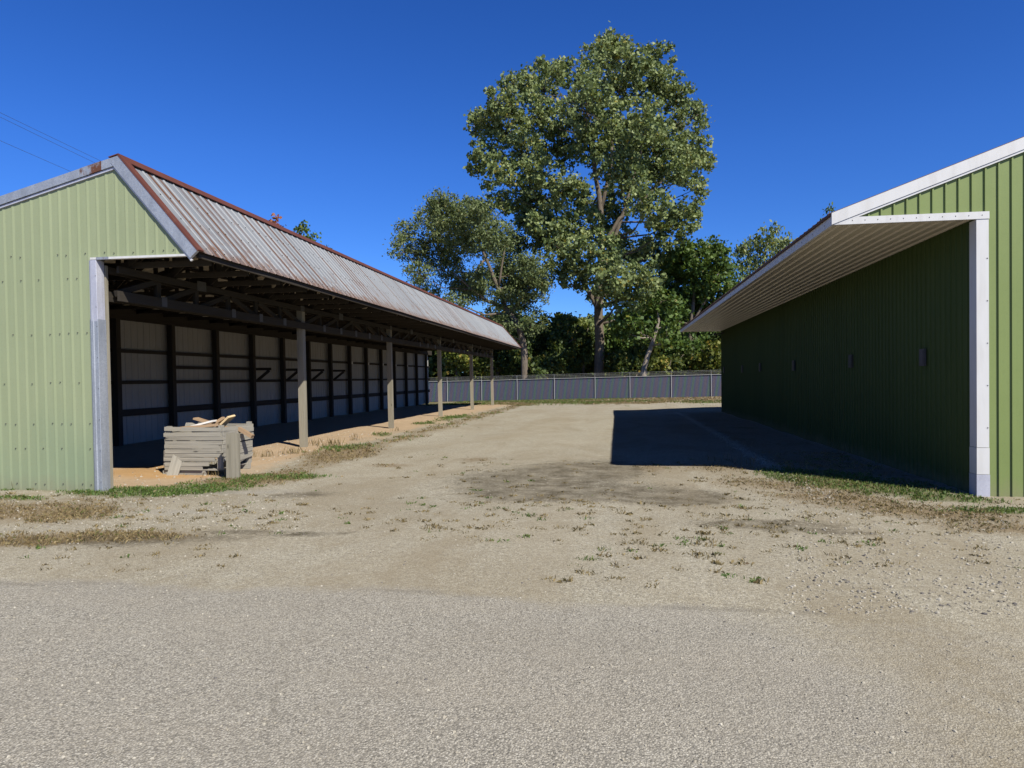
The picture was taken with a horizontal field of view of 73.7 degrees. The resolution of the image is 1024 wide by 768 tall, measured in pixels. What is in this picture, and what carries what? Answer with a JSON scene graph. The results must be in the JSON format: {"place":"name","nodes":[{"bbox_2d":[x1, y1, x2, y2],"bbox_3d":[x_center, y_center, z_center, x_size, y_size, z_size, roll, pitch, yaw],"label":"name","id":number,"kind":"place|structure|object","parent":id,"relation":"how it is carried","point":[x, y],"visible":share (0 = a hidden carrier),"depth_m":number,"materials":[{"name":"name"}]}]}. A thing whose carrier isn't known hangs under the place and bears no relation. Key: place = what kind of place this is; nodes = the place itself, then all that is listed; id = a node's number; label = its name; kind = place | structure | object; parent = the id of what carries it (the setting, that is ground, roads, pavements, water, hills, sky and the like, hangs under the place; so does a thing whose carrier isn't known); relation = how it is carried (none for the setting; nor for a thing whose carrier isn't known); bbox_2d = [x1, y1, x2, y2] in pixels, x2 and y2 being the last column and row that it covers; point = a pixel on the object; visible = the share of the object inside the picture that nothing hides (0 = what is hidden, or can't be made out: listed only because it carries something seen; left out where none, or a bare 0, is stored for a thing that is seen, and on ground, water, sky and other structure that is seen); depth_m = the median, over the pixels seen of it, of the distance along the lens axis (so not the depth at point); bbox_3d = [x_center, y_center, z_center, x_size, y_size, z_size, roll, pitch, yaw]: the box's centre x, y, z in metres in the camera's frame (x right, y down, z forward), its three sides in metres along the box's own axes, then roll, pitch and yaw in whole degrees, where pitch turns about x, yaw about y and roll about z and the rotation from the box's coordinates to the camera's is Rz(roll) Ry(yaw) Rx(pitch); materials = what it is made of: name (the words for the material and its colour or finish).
{"place":"outdoors","nodes":[
{"label":"outdoors","id":0,"kind":"place"},
{"bbox_2d":[3,118,94,162],"bbox_3d":[-14.551,-8.319,12.287,0.008,4.709,70.001,0,1,9],"label":"power line","id":1,"kind":"object","parent":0,"point":[44,138],"visible":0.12,"depth_m":19.58,"materials":[{"name":"black metal"}]},
{"bbox_2d":[6,115,97,159],"bbox_3d":[-14.551,-8.386,12.286,0.008,4.091,70.000,0,1,9],"label":"power line","id":2,"kind":"object","parent":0,"point":[49,136],"visible":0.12,"depth_m":19.68,"materials":[{"name":"black metal"}]},
{"bbox_2d":[0,379,1023,767],"bbox_3d":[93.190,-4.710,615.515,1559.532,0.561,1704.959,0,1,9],"label":"ground","id":3,"kind":"structure","parent":0,"point":[608,439],"depth_m":4.62,"materials":[{"name":"beige gravel"}]},
{"bbox_2d":[167,454,182,474],"bbox_3d":[-5.706,1.373,11.584,0.267,0.380,0.103,-1,1,0],"label":"leaning plank","id":4,"kind":"object","parent":3,"relation":"on","point":[174,467],"visible":0.8,"depth_m":11.56,"materials":[{"name":"grey wood"}]},
{"bbox_2d":[163,421,253,474],"bbox_3d":[-5.344,1.125,12.085,1.127,0.861,1.112,0,1,9],"label":"slatted bin","id":5,"kind":"object","parent":3,"relation":"on","point":[186,447],"visible":0.9,"depth_m":11.58,"materials":[{"name":"grey wood"}]},
{"bbox_2d":[180,423,219,428],"bbox_3d":[-5.369,0.727,11.760,0.602,0.084,0.201,-1,1,-17],"label":"scrap board","id":6,"kind":"object","parent":5,"relation":"in","point":[210,425],"visible":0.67,"depth_m":11.70,"materials":[{"name":"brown wood"}]},
{"bbox_2d":[191,420,215,425],"bbox_3d":[-5.489,0.718,11.895,0.610,0.182,0.220,-1,1,-3],"label":"scrap board","id":7,"kind":"object","parent":5,"relation":"in","point":[207,422],"visible":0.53,"depth_m":11.80,"materials":[{"name":"beige wood"}]},
{"bbox_2d":[193,417,227,426],"bbox_3d":[-5.416,0.708,12.301,0.580,0.214,0.200,-1,1,0],"label":"scrap board","id":8,"kind":"object","parent":5,"relation":"in","point":[200,419],"visible":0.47,"depth_m":12.22,"materials":[{"name":"brown wood"}]},
{"bbox_2d":[211,417,224,427],"bbox_3d":[-5.297,0.738,12.041,0.452,0.320,0.133,-1,1,-7],"label":"scrap board","id":9,"kind":"object","parent":5,"relation":"in","point":[220,420],"visible":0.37,"depth_m":11.99,"materials":[{"name":"brown wood"}]},
{"bbox_2d":[216,415,234,427],"bbox_3d":[-5.143,0.751,12.058,0.454,0.410,0.270,0,1,9],"label":"scrap board","id":10,"kind":"object","parent":5,"relation":"in","point":[226,420],"visible":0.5,"depth_m":11.99,"materials":[{"name":"brown wood"}]},
{"bbox_2d":[185,423,206,431],"bbox_3d":[-5.473,0.787,11.940,0.445,0.233,0.174,0,1,12],"label":"scrap board","id":11,"kind":"object","parent":10,"relation":"on","point":[188,424],"visible":0.33,"depth_m":11.89,"materials":[{"name":"grey wood"}]},
{"bbox_2d":[235,425,253,437],"bbox_3d":[-4.719,0.840,12.033,0.336,0.231,0.103,0,1,7],"label":"scrap board","id":12,"kind":"object","parent":5,"relation":"in","point":[245,432],"visible":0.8,"depth_m":11.99,"materials":[{"name":"brown wood"}]},
{"bbox_2d":[226,433,240,478],"bbox_3d":[-4.552,1.202,11.149,0.208,0.790,0.081,-1,1,0],"label":"standing plank","id":13,"kind":"object","parent":3,"relation":"on","point":[233,469],"visible":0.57,"depth_m":11.11,"materials":[{"name":"grey wood"}]},
{"bbox_2d":[0,153,521,490],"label":"pole barn","id":14,"kind":"structure","parent":3,"relation":"on","point":[139,302],"depth_m":12.60,"materials":[{"name":"green paint"}]},
{"bbox_2d":[269,213,285,226],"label":"maple tree","id":15,"kind":"object","parent":3,"relation":"on","point":[276,219],"visible":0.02,"depth_m":59.84,"materials":[{"name":"red plant"}]},
{"bbox_2d":[293,219,331,248],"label":"roofline tree","id":16,"kind":"object","parent":3,"relation":"on","point":[301,228],"visible":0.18,"depth_m":60.13,"materials":[{"name":"green plant"}]},
{"bbox_2d":[11,427,806,486],"bbox_3d":[-0.809,1.266,14.938,12.431,0.447,11.710,0,1,9],"label":"tall weed cover","id":17,"kind":"object","parent":3,"relation":"on","point":[313,442],"visible":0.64,"depth_m":14.62,"materials":[{"name":"green plant"}]},
{"bbox_2d":[435,350,473,380],"bbox_3d":[-4.951,-1.584,55.983,4.095,6.184,3.890,0,1,9],"label":"yellowing shrub","id":18,"kind":"object","parent":3,"relation":"on","point":[457,361],"visible":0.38,"depth_m":55.13,"materials":[{"name":"green plant"}]},
{"bbox_2d":[382,183,557,378],"bbox_3d":[-3.307,-7.021,55.128,14.769,16.874,13.332,0,1,9],"label":"tree","id":19,"kind":"object","parent":3,"relation":"on","point":[523,274],"visible":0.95,"depth_m":53.47,"materials":[{"name":"plant"}]},
{"bbox_2d":[468,350,495,379],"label":"yellowing shrub","id":20,"kind":"object","parent":3,"relation":"on","point":[481,366],"visible":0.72,"depth_m":56.09,"materials":[{"name":"green plant"}]},
{"bbox_2d":[484,333,516,379],"bbox_3d":[-1.207,-1.871,60.175,3.912,6.525,4.781,0,1,9],"label":"shrub","id":21,"kind":"object","parent":3,"relation":"on","point":[498,368],"visible":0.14,"depth_m":59.23,"materials":[{"name":"green plant"}]},
{"bbox_2d":[0,403,1023,548],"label":"dry grass","id":22,"kind":"structure","parent":3,"relation":"on","point":[79,512],"depth_m":8.52,"materials":[{"name":"beige plant"}]},
{"bbox_2d":[1,456,1023,587],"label":"weed tuft cover","id":23,"kind":"object","parent":3,"relation":"on","point":[758,580],"visible":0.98,"depth_m":7.51,"materials":[{"name":"green plant"}]},
{"bbox_2d":[496,335,535,378],"bbox_3d":[0.246,-1.394,57.723,3.682,5.516,3.514,0,1,9],"label":"shrub","id":24,"kind":"object","parent":3,"relation":"on","point":[511,362],"visible":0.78,"depth_m":56.98,"materials":[{"name":"green plant"}]},
{"bbox_2d":[499,315,540,338],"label":"backdrop tree","id":25,"kind":"object","parent":3,"relation":"on","point":[514,330],"visible":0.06,"depth_m":71.91,"materials":[{"name":"green plant"}]},
{"bbox_2d":[525,311,559,356],"bbox_3d":[2.707,-2.675,61.150,4.024,7.919,3.952,0,1,9],"label":"sapling","id":26,"kind":"object","parent":3,"relation":"on","point":[539,346],"visible":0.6,"depth_m":60.46,"materials":[{"name":"green plant"}]},
{"bbox_2d":[527,346,572,378],"bbox_3d":[3.000,-0.923,56.117,3.927,4.431,5.074,0,1,9],"label":"shrub","id":27,"kind":"object","parent":3,"relation":"on","point":[540,365],"visible":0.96,"depth_m":55.64,"materials":[{"name":"green plant"}]},
{"bbox_2d":[543,319,581,377],"bbox_3d":[4.147,-2.152,58.163,3.121,6.802,3.787,0,1,30],"label":"shrub","id":28,"kind":"object","parent":3,"relation":"on","point":[561,337],"visible":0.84,"depth_m":57.74,"materials":[{"name":"green plant"}]},
{"bbox_2d":[547,311,587,377],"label":"round tree","id":29,"kind":"object","parent":3,"relation":"on","point":[570,317],"visible":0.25,"depth_m":72.42,"materials":[{"name":"green plant"}]},
{"bbox_2d":[415,396,720,406],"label":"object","id":30,"kind":"object","parent":3,"relation":"on","point":[626,399],"visible":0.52,"depth_m":44.28,"materials":[{"name":"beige plant"}]},
{"bbox_2d":[416,397,720,405],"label":"grass","id":31,"kind":"structure","parent":3,"relation":"on","point":[542,402],"depth_m":45.20,"materials":[{"name":"green plant"}]},
{"bbox_2d":[428,300,720,380],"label":"woods","id":32,"kind":"object","parent":3,"relation":"on","point":[432,368],"visible":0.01,"depth_m":86.95,"materials":[{"name":"green plant"}]},
{"bbox_2d":[429,370,720,401],"bbox_3d":[1.742,0.273,52.925,38.456,2.558,0.115,0,1,14],"label":"chain link fence","id":33,"kind":"object","parent":3,"relation":"on","point":[706,385],"visible":0.54,"depth_m":52.06,"materials":[{"name":"metal"}]},
{"bbox_2d":[567,324,594,377],"bbox_3d":[6.123,-2.047,60.001,3.196,6.491,3.906,-1,1,-19],"label":"sapling","id":34,"kind":"object","parent":3,"relation":"on","point":[586,337],"visible":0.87,"depth_m":59.17,"materials":[{"name":"green plant"}]},
{"bbox_2d":[550,342,611,377],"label":"backdrop tree","id":35,"kind":"object","parent":3,"relation":"on","point":[589,368],"visible":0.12,"depth_m":70.25,"materials":[{"name":"green plant"}]},
{"bbox_2d":[462,20,717,376],"bbox_3d":[6.657,-15.754,57.842,22.001,33.929,19.744,0,1,9],"label":"cottonwood tree","id":36,"kind":"object","parent":3,"relation":"on","point":[635,138],"visible":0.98,"depth_m":54.66,"materials":[{"name":"green plant"}]},
{"bbox_2d":[468,396,720,403],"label":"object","id":37,"kind":"object","parent":3,"relation":"on","point":[698,398],"visible":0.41,"depth_m":47.57,"materials":[{"name":"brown plant"}]},
{"bbox_2d":[579,312,610,339],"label":"round tree","id":38,"kind":"object","parent":3,"relation":"on","point":[590,318],"visible":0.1,"depth_m":75.47,"materials":[{"name":"green plant"}]},
{"bbox_2d":[594,314,641,355],"bbox_3d":[9.275,-2.597,60.911,4.839,7.445,4.294,-1,1,-20],"label":"sapling","id":39,"kind":"object","parent":3,"relation":"on","point":[615,344],"visible":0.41,"depth_m":59.73,"materials":[{"name":"green plant"}]},
{"bbox_2d":[602,348,642,376],"bbox_3d":[9.080,-0.920,56.284,3.420,4.161,2.828,0,1,9],"label":"shrub","id":40,"kind":"object","parent":3,"relation":"on","point":[621,362],"visible":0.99,"depth_m":56.08,"materials":[{"name":"green plant"}]},
{"bbox_2d":[604,325,670,375],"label":"backdrop tree","id":41,"kind":"object","parent":3,"relation":"on","point":[655,349],"visible":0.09,"depth_m":68.75,"materials":[{"name":"green plant"}]},
{"bbox_2d":[627,341,649,375],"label":"shrub","id":42,"kind":"object","parent":3,"relation":"on","point":[638,351],"visible":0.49,"depth_m":57.54,"materials":[{"name":"green plant"}]},
{"bbox_2d":[605,286,683,375],"bbox_3d":[10.667,-3.370,54.558,6.324,9.021,5.568,0,1,9],"label":"leaning tree","id":43,"kind":"object","parent":3,"relation":"on","point":[652,317],"visible":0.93,"depth_m":54.24,"materials":[{"name":"green plant"}]},
{"bbox_2d":[647,355,672,375],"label":"shrub","id":44,"kind":"object","parent":3,"relation":"on","point":[660,365],"visible":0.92,"depth_m":55.08,"materials":[{"name":"green plant"}]},
{"bbox_2d":[662,347,698,374],"bbox_3d":[14.483,-1.084,57.950,3.484,4.130,3.133,0,1,9],"label":"shrub","id":45,"kind":"object","parent":3,"relation":"on","point":[681,362],"visible":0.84,"depth_m":57.37,"materials":[{"name":"green plant"}]},
{"bbox_2d":[653,235,741,371],"bbox_3d":[16.127,-6.035,60.270,8.355,13.982,10.038,0,1,9],"label":"dark green tree","id":46,"kind":"object","parent":3,"relation":"on","point":[707,264],"visible":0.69,"depth_m":58.40,"materials":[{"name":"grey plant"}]},
{"bbox_2d":[695,340,720,374],"bbox_3d":[16.927,-1.342,56.966,3.245,4.603,4.321,0,1,9],"label":"yellowing shrub","id":47,"kind":"object","parent":3,"relation":"on","point":[709,359],"visible":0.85,"depth_m":56.00,"materials":[{"name":"green plant"}]},
{"bbox_2d":[708,331,720,343],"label":"shrub","id":48,"kind":"object","parent":3,"relation":"on","point":[714,338],"visible":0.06,"depth_m":60.07,"materials":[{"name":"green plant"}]},
{"bbox_2d":[727,219,797,283],"bbox_3d":[23.457,-7.073,64.217,8.167,15.685,7.656,0,1,9],"label":"drooping tree","id":49,"kind":"object","parent":3,"relation":"on","point":[774,246],"visible":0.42,"depth_m":62.82,"materials":[{"name":"plant"}]},
{"bbox_2d":[820,201,835,219],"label":"tree","id":50,"kind":"object","parent":3,"relation":"on","point":[828,208],"visible":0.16,"depth_m":61.18,"materials":[{"name":"green plant"}]},
{"bbox_2d":[680,136,1023,496],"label":"green barn","id":51,"kind":"structure","parent":3,"relation":"on","point":[886,327],"depth_m":10.53,"materials":[{"name":"green paint"}]},
{"bbox_2d":[0,404,1023,513],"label":"green grass","id":52,"kind":"structure","parent":0,"point":[207,486],"depth_m":9.99,"materials":[{"name":"green plant"}]},
{"bbox_2d":[0,0,1023,372],"label":"sky","id":53,"kind":"structure","parent":0,"point":[339,117],"materials":[{"name":"blue"}]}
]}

